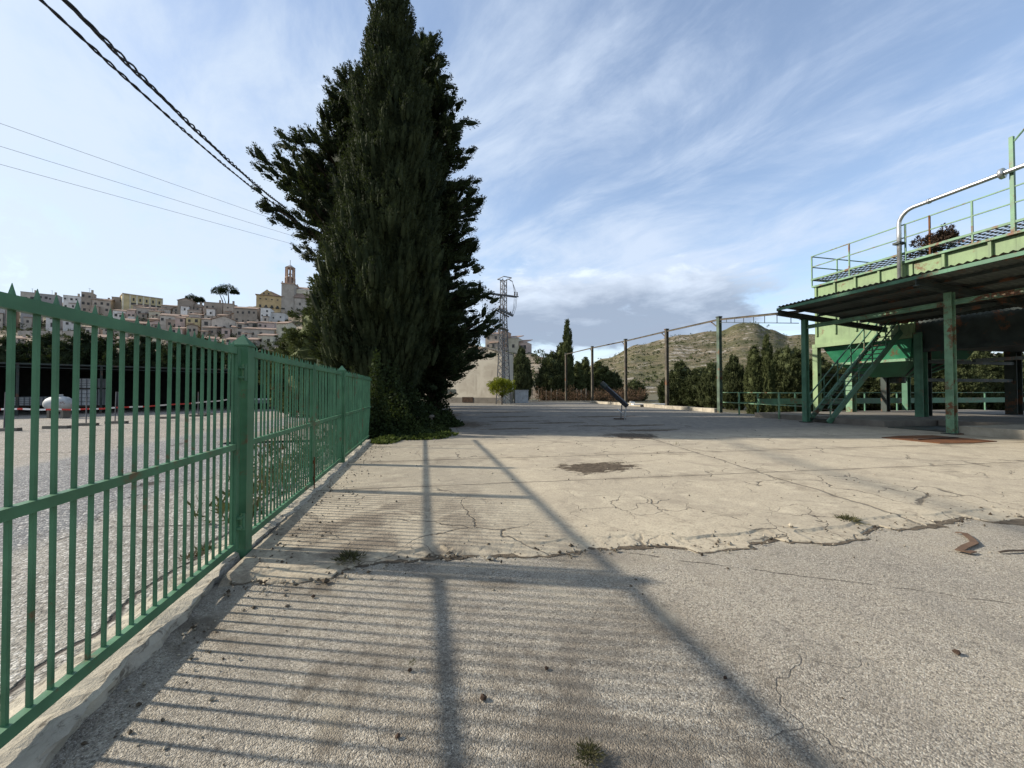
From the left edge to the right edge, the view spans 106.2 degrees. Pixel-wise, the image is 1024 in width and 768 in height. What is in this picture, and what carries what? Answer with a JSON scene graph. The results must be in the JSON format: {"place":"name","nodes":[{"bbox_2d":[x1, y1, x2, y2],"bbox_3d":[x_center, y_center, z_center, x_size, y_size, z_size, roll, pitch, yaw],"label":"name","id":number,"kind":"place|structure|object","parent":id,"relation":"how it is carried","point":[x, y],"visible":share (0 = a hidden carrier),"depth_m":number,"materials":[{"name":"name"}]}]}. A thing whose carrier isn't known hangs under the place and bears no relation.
{"place":"outdoors","nodes":[
{"label":"outdoors","id":0,"kind":"place"},
{"bbox_2d":[0,406,328,702],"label":"parking lot","id":1,"kind":"structure","parent":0,"point":[21,477],"depth_m":4.60,"materials":[{"name":"asphalt"}]},
{"bbox_2d":[42,394,71,417],"bbox_3d":[-26.472,1.296,22.480,1.504,1.380,0.987,0,-1,-13],"label":"oval tank","id":2,"kind":"object","parent":1,"relation":"on","point":[65,402],"visible":0.59,"depth_m":22.25,"materials":[{"name":"white plastic"}]},
{"bbox_2d":[79,389,105,406],"bbox_3d":[-29.872,1.001,27.476,1.250,1.250,1.270,0,-1,-13],"label":"liquid tote","id":3,"kind":"object","parent":1,"relation":"on","point":[84,394],"visible":0.41,"depth_m":26.94,"materials":[{"name":"white plastic"}]},
{"bbox_2d":[79,378,105,388],"bbox_3d":[-29.892,-0.013,27.495,1.250,0.737,1.270,0,-1,-13],"label":"liquid tote","id":4,"kind":"object","parent":3,"relation":"on","point":[84,383],"visible":0.43,"depth_m":26.93,"materials":[{"name":"white plastic"}]},
{"bbox_2d":[0,362,266,415],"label":"shade shed","id":5,"kind":"structure","parent":1,"relation":"on","point":[23,383],"depth_m":32.74,"materials":[{"name":"metal"}]},
{"bbox_2d":[0,439,370,767],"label":"kerb","id":6,"kind":"structure","parent":1,"relation":"on","point":[40,741],"depth_m":2.07,"materials":[{"name":"concrete"}]},
{"bbox_2d":[229,334,255,557],"bbox_3d":[-2.522,0.564,3.567,0.159,2.065,0.240,0,-1,-13],"label":"fence post","id":7,"kind":"object","parent":6,"relation":"on","point":[246,377],"visible":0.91,"depth_m":3.56,"materials":[{"name":"metal"}]},
{"bbox_2d":[0,283,240,748],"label":"fence panel","id":8,"kind":"object","parent":7,"relation":"attached to","point":[12,303],"visible":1,"depth_m":2.07,"materials":[{"name":"metal"}]},
{"bbox_2d":[252,348,314,535],"bbox_3d":[-2.786,0.624,4.793,0.075,1.970,2.212,0,-1,-13],"label":"fence panel","id":9,"kind":"object","parent":7,"relation":"attached to","point":[306,431],"visible":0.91,"depth_m":4.61,"materials":[{"name":"metal"}]},
{"bbox_2d":[338,366,345,462],"bbox_3d":[-3.525,0.644,7.946,0.149,2.065,0.204,0,-1,-13],"label":"gate post","id":10,"kind":"object","parent":6,"relation":"on","point":[342,369],"visible":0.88,"depth_m":7.93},
{"bbox_2d":[313,363,341,484],"bbox_3d":[-3.278,0.616,6.882,0.048,1.878,2.064,0,-1,-13],"label":"fence panel","id":11,"kind":"object","parent":10,"relation":"attached to","point":[333,459],"visible":0.94,"depth_m":6.84,"materials":[{"name":"metal"}]},
{"bbox_2d":[345,372,361,456],"bbox_3d":[-3.816,0.658,9.220,0.044,1.875,2.340,0,-1,-13],"label":"steel fence","id":12,"kind":"object","parent":6,"relation":"on","point":[352,436],"visible":0.81,"depth_m":9.23,"materials":[{"name":"metal"}]},
{"bbox_2d":[362,376,370,442],"bbox_3d":[-4.307,0.698,11.365,0.044,1.875,1.900,0,-1,-13],"label":"steel fence","id":13,"kind":"object","parent":6,"relation":"on","point":[366,406],"visible":0.87,"depth_m":11.30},
{"bbox_2d":[258,329,299,415],"bbox_3d":[-13.655,-0.741,24.093,3.959,5.486,4.257,1,-1,-43],"label":"bushy tree","id":14,"kind":"object","parent":1,"relation":"on","point":[283,345],"visible":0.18,"depth_m":23.12,"materials":[{"name":"green plant"}]},
{"bbox_2d":[270,273,327,418],"bbox_3d":[-9.437,-1.887,19.484,5.321,7.626,4.949,0,-1,-13],"label":"bushy tree","id":15,"kind":"object","parent":1,"relation":"on","point":[295,341],"visible":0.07,"depth_m":18.34,"materials":[{"name":"green plant"}]},
{"bbox_2d":[298,205,354,424],"bbox_3d":[-7.786,-3.182,17.218,3.045,10.111,3.228,-1,-1,32],"label":"bushy tree","id":16,"kind":"object","parent":1,"relation":"on","point":[314,338],"visible":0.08,"depth_m":16.58,"materials":[{"name":"green plant"}]},
{"bbox_3d":[-20.102,1.559,25.330,0.840,0.955,0.220,0,-1,-13],"label":"barrier post","id":17,"kind":"object","parent":1,"relation":"on","visible":0},
{"bbox_2d":[0,399,226,410],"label":"hazard tape","id":18,"kind":"object","parent":17,"relation":"attached to","point":[102,408],"visible":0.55,"depth_m":18.50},
{"bbox_2d":[0,304,541,398],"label":"town hill","id":19,"kind":"structure","parent":0,"point":[529,354],"depth_m":168.41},
{"bbox_2d":[20,312,42,328],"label":"house","id":20,"kind":"structure","parent":19,"relation":"on","point":[26,319],"depth_m":194.19,"materials":[{"name":"paint"}]},
{"bbox_2d":[63,294,80,308],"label":"house","id":21,"kind":"structure","parent":19,"relation":"on","point":[69,301],"depth_m":229.32,"materials":[{"name":"paint"}]},
{"bbox_2d":[81,288,96,310],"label":"house","id":22,"kind":"structure","parent":19,"relation":"on","point":[86,299],"depth_m":222.59,"materials":[{"name":"paint"}]},
{"bbox_2d":[91,298,114,315],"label":"house","id":23,"kind":"structure","parent":19,"relation":"on","point":[103,306],"depth_m":222.81,"materials":[{"name":"paint"}]},
{"bbox_2d":[119,293,162,311],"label":"long building","id":24,"kind":"structure","parent":19,"relation":"on","point":[128,301],"depth_m":230.93,"materials":[{"name":"paint"}]},
{"bbox_2d":[177,298,197,314],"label":"house","id":25,"kind":"structure","parent":19,"relation":"on","point":[184,305],"depth_m":221.63,"materials":[{"name":"paint"}]},
{"bbox_2d":[204,300,222,316],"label":"house","id":26,"kind":"structure","parent":19,"relation":"on","point":[213,308],"depth_m":211.48,"materials":[{"name":"paint"}]},
{"bbox_2d":[211,315,238,328],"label":"house","id":27,"kind":"structure","parent":19,"relation":"on","point":[223,321],"depth_m":181.58,"materials":[{"name":"paint"}]},
{"bbox_2d":[211,284,239,302],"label":"stone pine","id":28,"kind":"object","parent":19,"relation":"on","point":[221,289],"visible":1,"depth_m":236.11,"materials":[{"name":"green plant"}]},
{"bbox_2d":[233,306,260,323],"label":"house","id":29,"kind":"structure","parent":19,"relation":"on","point":[242,314],"depth_m":199.98,"materials":[{"name":"paint"}]},
{"bbox_2d":[241,327,275,340],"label":"house","id":30,"kind":"structure","parent":19,"relation":"on","point":[250,332],"depth_m":169.26,"materials":[{"name":"paint"}]},
{"bbox_2d":[255,290,284,311],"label":"mansion","id":31,"kind":"structure","parent":19,"relation":"on","point":[268,299],"depth_m":226.66,"materials":[{"name":"paint"}]},
{"bbox_2d":[0,306,546,384],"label":"town scrub","id":32,"kind":"object","parent":19,"relation":"on","point":[538,361],"visible":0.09,"depth_m":171.35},
{"bbox_2d":[275,320,296,337],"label":"house","id":33,"kind":"structure","parent":19,"relation":"on","point":[280,326],"depth_m":172.58,"materials":[{"name":"paint"}]},
{"bbox_2d":[281,260,298,311],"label":"bell tower","id":34,"kind":"structure","parent":19,"relation":"on","point":[289,286],"depth_m":229.95,"materials":[{"name":"stone"}]},
{"bbox_2d":[294,287,311,310],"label":"church nave","id":35,"kind":"structure","parent":19,"relation":"on","point":[299,300],"depth_m":232.03,"materials":[{"name":"stone"}]},
{"bbox_2d":[485,329,501,349],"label":"house","id":36,"kind":"structure","parent":19,"relation":"on","point":[492,341],"depth_m":140.14,"materials":[{"name":"paint"}]},
{"bbox_2d":[507,335,523,352],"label":"house","id":37,"kind":"structure","parent":19,"relation":"on","point":[513,343],"depth_m":142.25,"materials":[{"name":"concrete"}]},
{"bbox_2d":[0,0,1023,365],"label":"sky","id":38,"kind":"structure","parent":0,"point":[644,167],"materials":[{"name":"blue"}]},
{"bbox_2d":[49,518,1023,767],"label":"driveway","id":39,"kind":"structure","parent":0,"point":[338,685],"depth_m":2.17,"materials":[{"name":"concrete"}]},
{"bbox_2d":[63,435,1022,767],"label":"gravel litter","id":40,"kind":"object","parent":39,"relation":"on","point":[351,567],"visible":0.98,"depth_m":3.59,"materials":[{"name":"gravel"}]},
{"bbox_2d":[570,736,607,767],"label":"weed","id":41,"kind":"object","parent":39,"relation":"on","point":[588,750],"visible":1,"depth_m":1.60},
{"bbox_2d":[230,516,1023,584],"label":"soil strip","id":42,"kind":"object","parent":39,"relation":"on","point":[938,523],"visible":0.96,"depth_m":3.79,"materials":[{"name":"soil"}]},
{"bbox_2d":[955,532,978,553],"bbox_3d":[4.597,1.600,3.888,0.768,0.020,0.158,1,-1,-41],"label":"bark scrap","id":43,"kind":"object","parent":39,"relation":"on","point":[967,545],"visible":1,"depth_m":3.82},
{"bbox_2d":[215,394,1023,584],"bbox_3d":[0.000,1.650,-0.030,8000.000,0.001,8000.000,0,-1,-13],"label":"ground","id":44,"kind":"structure","parent":0,"point":[652,398],"depth_m":55.75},
{"bbox_2d":[0,335,31,369],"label":"conifer tree","id":45,"kind":"object","parent":44,"relation":"on","point":[22,358],"visible":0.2,"depth_m":40.73,"materials":[{"name":"green plant"}]},
{"bbox_2d":[25,331,61,361],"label":"conifer tree","id":46,"kind":"object","parent":44,"relation":"on","point":[46,339],"visible":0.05,"depth_m":46.61,"materials":[{"name":"green plant"}]},
{"bbox_2d":[40,340,83,370],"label":"conifer tree","id":47,"kind":"object","parent":44,"relation":"on","point":[66,353],"visible":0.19,"depth_m":41.84,"materials":[{"name":"green plant"}]},
{"bbox_2d":[65,330,103,364],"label":"conifer tree","id":48,"kind":"object","parent":44,"relation":"on","point":[85,339],"visible":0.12,"depth_m":45.34,"materials":[{"name":"green plant"}]},
{"bbox_2d":[97,341,144,366],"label":"conifer tree","id":49,"kind":"object","parent":44,"relation":"on","point":[129,357],"visible":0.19,"depth_m":43.67,"materials":[{"name":"green plant"}]},
{"bbox_2d":[127,335,166,366],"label":"conifer tree","id":50,"kind":"object","parent":44,"relation":"on","point":[142,343],"visible":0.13,"depth_m":47.25,"materials":[{"name":"green plant"}]},
{"bbox_2d":[152,342,206,373],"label":"conifer tree","id":51,"kind":"object","parent":44,"relation":"on","point":[164,358],"visible":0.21,"depth_m":45.10,"materials":[{"name":"green plant"}]},
{"bbox_2d":[190,336,220,368],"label":"conifer tree","id":52,"kind":"object","parent":44,"relation":"on","point":[198,352],"visible":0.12,"depth_m":49.05,"materials":[{"name":"green plant"}]},
{"bbox_2d":[444,347,513,403],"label":"yard building","id":53,"kind":"structure","parent":44,"relation":"on","point":[471,387],"depth_m":47.91,"materials":[{"name":"grey concrete"}]},
{"bbox_2d":[560,318,574,400],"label":"slim cypress","id":54,"kind":"object","parent":44,"relation":"on","point":[567,341],"visible":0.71,"depth_m":62.49,"materials":[{"name":"green plant"}]},
{"bbox_2d":[573,361,587,399],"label":"slim cypress","id":55,"kind":"object","parent":44,"relation":"on","point":[580,380],"visible":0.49,"depth_m":65.18,"materials":[{"name":"green plant"}]},
{"bbox_2d":[581,356,594,400],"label":"slim cypress","id":56,"kind":"object","parent":44,"relation":"on","point":[585,362],"visible":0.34,"depth_m":67.20,"materials":[{"name":"green plant"}]},
{"bbox_2d":[594,361,608,399],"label":"tree","id":57,"kind":"object","parent":44,"relation":"on","point":[599,375],"visible":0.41,"depth_m":68.95,"materials":[{"name":"green plant"}]},
{"bbox_2d":[609,371,623,399],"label":"hedge tree","id":58,"kind":"object","parent":44,"relation":"on","point":[616,382],"visible":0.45,"depth_m":68.96,"materials":[{"name":"green plant"}]},
{"bbox_2d":[627,379,648,400],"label":"hedge tree","id":59,"kind":"object","parent":44,"relation":"on","point":[634,384],"visible":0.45,"depth_m":64.96,"materials":[{"name":"green plant"}]},
{"bbox_2d":[662,360,692,405],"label":"hedge tree","id":60,"kind":"object","parent":44,"relation":"on","point":[679,373],"visible":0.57,"depth_m":40.27,"materials":[{"name":"green plant"}]},
{"bbox_2d":[677,366,704,406],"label":"hedge tree","id":61,"kind":"object","parent":44,"relation":"on","point":[689,397],"visible":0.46,"depth_m":38.39,"materials":[{"name":"green plant"}]},
{"bbox_2d":[696,361,723,407],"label":"hedge tree","id":62,"kind":"object","parent":44,"relation":"on","point":[707,396],"visible":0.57,"depth_m":36.45,"materials":[{"name":"green plant"}]},
{"bbox_2d":[716,353,745,409],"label":"hedge tree","id":63,"kind":"object","parent":44,"relation":"on","point":[733,374],"visible":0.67,"depth_m":33.43,"materials":[{"name":"green plant"}]},
{"bbox_2d":[742,345,765,413],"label":"slim cypress","id":64,"kind":"object","parent":44,"relation":"on","point":[751,382],"visible":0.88,"depth_m":27.71,"materials":[{"name":"green plant"}]},
{"bbox_2d":[759,332,776,411],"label":"slim cypress","id":65,"kind":"object","parent":44,"relation":"on","point":[767,375],"visible":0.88,"depth_m":27.25,"materials":[{"name":"green plant"}]},
{"bbox_2d":[772,345,823,411],"bbox_3d":[21.496,-0.385,30.053,4.626,5.497,4.632,-1,-1,42],"label":"hedge tree","id":66,"kind":"object","parent":44,"relation":"on","point":[787,369],"visible":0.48,"depth_m":28.90,"materials":[{"name":"green plant"}]},
{"bbox_2d":[809,354,845,411],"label":"hedge tree","id":67,"kind":"object","parent":44,"relation":"on","point":[826,366],"visible":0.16,"depth_m":29.86,"materials":[{"name":"green plant"}]},
{"bbox_2d":[836,366,880,409],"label":"hedge tree","id":68,"kind":"object","parent":44,"relation":"on","point":[863,387],"visible":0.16,"depth_m":32.20,"materials":[{"name":"green plant"}]},
{"bbox_2d":[863,377,913,410],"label":"hedge tree","id":69,"kind":"object","parent":44,"relation":"on","point":[895,387],"visible":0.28,"depth_m":31.90,"materials":[{"name":"green plant"}]},
{"bbox_2d":[898,373,944,409],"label":"hedge tree","id":70,"kind":"object","parent":44,"relation":"on","point":[937,395],"visible":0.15,"depth_m":32.15,"materials":[{"name":"green plant"}]},
{"bbox_2d":[932,364,989,409],"bbox_3d":[37.107,-0.379,32.967,4.805,5.576,4.912,-1,-1,25],"label":"hedge tree","id":71,"kind":"object","parent":44,"relation":"on","point":[965,371],"visible":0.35,"depth_m":31.45,"materials":[{"name":"green plant"}]},
{"bbox_2d":[967,351,1004,409],"bbox_3d":[42.222,-0.653,35.007,5.223,6.260,5.230,0,-1,-14],"label":"hedge tree","id":72,"kind":"object","parent":44,"relation":"on","point":[987,371],"visible":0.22,"depth_m":33.56,"materials":[{"name":"green plant"}]},
{"bbox_2d":[987,352,1023,409],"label":"hedge tree","id":73,"kind":"object","parent":44,"relation":"on","point":[998,354],"visible":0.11,"depth_m":33.33,"materials":[{"name":"green plant"}]},
{"bbox_2d":[217,400,1023,586],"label":"yard","id":74,"kind":"structure","parent":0,"point":[422,516],"depth_m":6.00,"materials":[{"name":"concrete"}]},
{"bbox_2d":[187,421,354,524],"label":"roadside weeds","id":75,"kind":"object","parent":74,"relation":"on","point":[217,506],"visible":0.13,"depth_m":5.98,"materials":[{"name":"plant"}]},
{"bbox_2d":[246,59,428,418],"bbox_3d":[-8.606,-7.779,20.935,9.876,19.438,10.199,0,-1,-13],"label":"cypress tree","id":76,"kind":"object","parent":74,"relation":"on","point":[310,184],"visible":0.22,"depth_m":18.93,"materials":[{"name":"green plant"}]},
{"bbox_2d":[327,545,368,568],"bbox_3d":[-1.458,1.544,3.478,0.386,0.140,0.382,0,-1,-13],"label":"weed","id":77,"kind":"object","parent":74,"relation":"on","point":[353,554],"visible":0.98,"depth_m":3.46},
{"bbox_2d":[305,0,450,408],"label":"cypress tree","id":78,"kind":"object","parent":74,"relation":"on","point":[383,254],"visible":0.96,"depth_m":15.11,"materials":[{"name":"green plant"}]},
{"bbox_2d":[39,0,284,210],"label":"overhead cable","id":79,"kind":"object","parent":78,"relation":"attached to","point":[81,37],"visible":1,"depth_m":6.29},
{"bbox_2d":[62,0,286,207],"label":"overhead cable","id":80,"kind":"object","parent":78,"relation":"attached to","point":[90,25],"visible":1,"depth_m":6.22,"materials":[{"name":"rubber"}]},
{"bbox_2d":[370,430,458,443],"bbox_3d":[-3.005,1.642,12.243,1.650,0.261,3.258,-1,-1,38],"label":"creeping ivy","id":81,"kind":"object","parent":74,"relation":"on","point":[388,439],"visible":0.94,"depth_m":11.88,"materials":[{"name":"green plant"}]},
{"bbox_2d":[368,347,464,439],"bbox_3d":[-3.944,0.324,16.292,3.748,3.060,9.178,0,-1,4],"label":"ground ivy","id":82,"kind":"object","parent":74,"relation":"on","point":[398,420],"visible":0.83,"depth_m":13.82,"materials":[{"name":"green plant"}]},
{"bbox_2d":[412,27,504,411],"bbox_3d":[-4.306,-8.481,20.089,7.780,20.819,7.206,0,-1,2],"label":"cypress tree","id":83,"kind":"object","parent":74,"relation":"on","point":[456,337],"visible":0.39,"depth_m":19.38,"materials":[{"name":"green plant"}]},
{"bbox_2d":[486,377,515,404],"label":"citrus tree","id":84,"kind":"object","parent":74,"relation":"on","point":[497,386],"visible":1,"depth_m":42.55,"materials":[{"name":"green plant"}]},
{"bbox_2d":[492,276,518,403],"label":"lattice pylon","id":85,"kind":"object","parent":74,"relation":"on","point":[503,312],"visible":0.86,"depth_m":44.52,"materials":[{"name":"metal"}]},
{"bbox_2d":[513,390,528,402],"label":"cabinet","id":86,"kind":"object","parent":74,"relation":"on","point":[520,396],"visible":0.86,"depth_m":48.69,"materials":[{"name":"white plastic"}]},
{"bbox_2d":[513,346,533,399],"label":"hedge tree","id":87,"kind":"object","parent":74,"relation":"on","point":[522,375],"visible":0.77,"depth_m":60.99,"materials":[{"name":"green plant"}]},
{"bbox_2d":[533,350,568,400],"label":"hedge tree","id":88,"kind":"object","parent":74,"relation":"on","point":[550,374],"visible":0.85,"depth_m":60.64,"materials":[{"name":"green plant"}]},
{"bbox_2d":[530,385,649,401],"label":"dry hedge","id":89,"kind":"object","parent":74,"relation":"on","point":[599,394],"visible":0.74,"depth_m":58.10,"materials":[{"name":"plant"}]},
{"bbox_2d":[599,381,628,419],"bbox_3d":[5.549,0.887,20.499,1.572,2.075,0.951,-1,-1,35],"label":"tilted auger","id":90,"kind":"object","parent":74,"relation":"on","point":[610,391],"visible":0.91,"depth_m":20.13,"materials":[{"name":"black metal"}]},
{"bbox_2d":[622,339,627,401],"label":"tall post","id":91,"kind":"object","parent":74,"relation":"on","point":[625,370],"visible":0.79,"depth_m":40.41,"materials":[{"name":"metal"}]},
{"bbox_2d":[590,401,716,412],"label":"edge wall","id":92,"kind":"structure","parent":74,"relation":"on","point":[689,408],"depth_m":32.99,"materials":[{"name":"concrete"}]},
{"bbox_2d":[661,328,668,404],"bbox_3d":[13.318,-1.319,33.668,0.300,6.921,1.069,0,-1,-13],"label":"tall post","id":93,"kind":"object","parent":74,"relation":"on","point":[666,335],"visible":0.81,"depth_m":33.24,"materials":[{"name":"metal"}]},
{"bbox_2d":[711,316,722,412],"bbox_3d":[14.415,-1.352,27.270,0.300,6.751,1.069,0,-1,-13],"label":"tall post","id":94,"kind":"object","parent":74,"relation":"on","point":[718,325],"visible":0.97,"depth_m":26.84,"materials":[{"name":"metal"}]},
{"bbox_2d":[566,310,798,354],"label":"overhead beam","id":95,"kind":"structure","parent":94,"relation":"on","point":[759,315],"depth_m":26.75,"materials":[{"name":"metal"}]},
{"bbox_2d":[723,392,801,418],"bbox_3d":[14.303,1.222,22.416,0.084,1.485,7.229,0,-1,0],"label":"yard railing","id":96,"kind":"object","parent":74,"relation":"on","point":[778,405],"visible":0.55,"depth_m":21.46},
{"bbox_2d":[810,320,902,422],"bbox_3d":[16.877,-0.955,18.941,4.816,5.763,1.020,0,-1,-13],"label":"steel stair","id":97,"kind":"object","parent":74,"relation":"on","point":[861,380],"visible":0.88,"depth_m":18.82,"materials":[{"name":"metal"}]},
{"bbox_2d":[738,392,1023,411],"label":"yard railing","id":98,"kind":"object","parent":74,"relation":"on","point":[874,392],"visible":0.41,"depth_m":25.52,"materials":[{"name":"green metal"}]},
{"bbox_2d":[755,409,1023,438],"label":"concrete platform","id":99,"kind":"structure","parent":74,"relation":"on","point":[996,423],"depth_m":16.94,"materials":[{"name":"concrete"}]},
{"bbox_2d":[811,229,1023,416],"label":"storage bin","id":100,"kind":"object","parent":99,"relation":"on","point":[916,351],"visible":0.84,"depth_m":19.40,"materials":[{"name":"metal"}]},
{"bbox_2d":[811,129,1023,285],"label":"roof walkway","id":101,"kind":"structure","parent":100,"relation":"on","point":[1013,223],"depth_m":17.94,"materials":[{"name":"metal"}]},
{"bbox_2d":[908,223,963,257],"bbox_3d":[20.399,-6.971,18.607,1.941,1.305,1.931,0,-1,-13],"label":"dry shrub","id":102,"kind":"object","parent":101,"relation":"on","point":[949,232],"visible":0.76,"depth_m":18.26,"materials":[{"name":"plant"}]},
{"bbox_2d":[892,163,1023,278],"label":"silver pipe","id":103,"kind":"object","parent":100,"relation":"attached to","point":[1001,173],"visible":0.94,"depth_m":18.07,"materials":[{"name":"metal"}]},
{"bbox_2d":[757,397,1023,403],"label":"guard beam","id":104,"kind":"structure","parent":74,"relation":"on","point":[868,400],"depth_m":25.11,"materials":[{"name":"green metal"}]},
{"bbox_2d":[776,247,1023,434],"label":"loading canopy","id":105,"kind":"object","parent":74,"relation":"on","point":[948,294],"visible":0.99,"depth_m":14.25,"materials":[{"name":"green metal"}]},
{"bbox_2d":[882,435,996,443],"bbox_3d":[13.159,1.695,11.946,2.400,0.048,1.770,0,-1,-13],"label":"steel plate","id":106,"kind":"object","parent":74,"relation":"on","point":[936,439],"visible":1,"depth_m":11.77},
{"bbox_2d":[589,323,995,393],"bbox_3d":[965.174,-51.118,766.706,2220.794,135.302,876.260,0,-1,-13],"label":"hill","id":107,"kind":"structure","parent":0,"point":[683,354],"depth_m":515.66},
{"bbox_2d":[590,321,831,385],"bbox_3d":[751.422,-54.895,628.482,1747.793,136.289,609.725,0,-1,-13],"label":"hill scrub","id":108,"kind":"object","parent":107,"relation":"on","point":[651,379],"visible":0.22,"depth_m":481.55,"materials":[{"name":"plant"}]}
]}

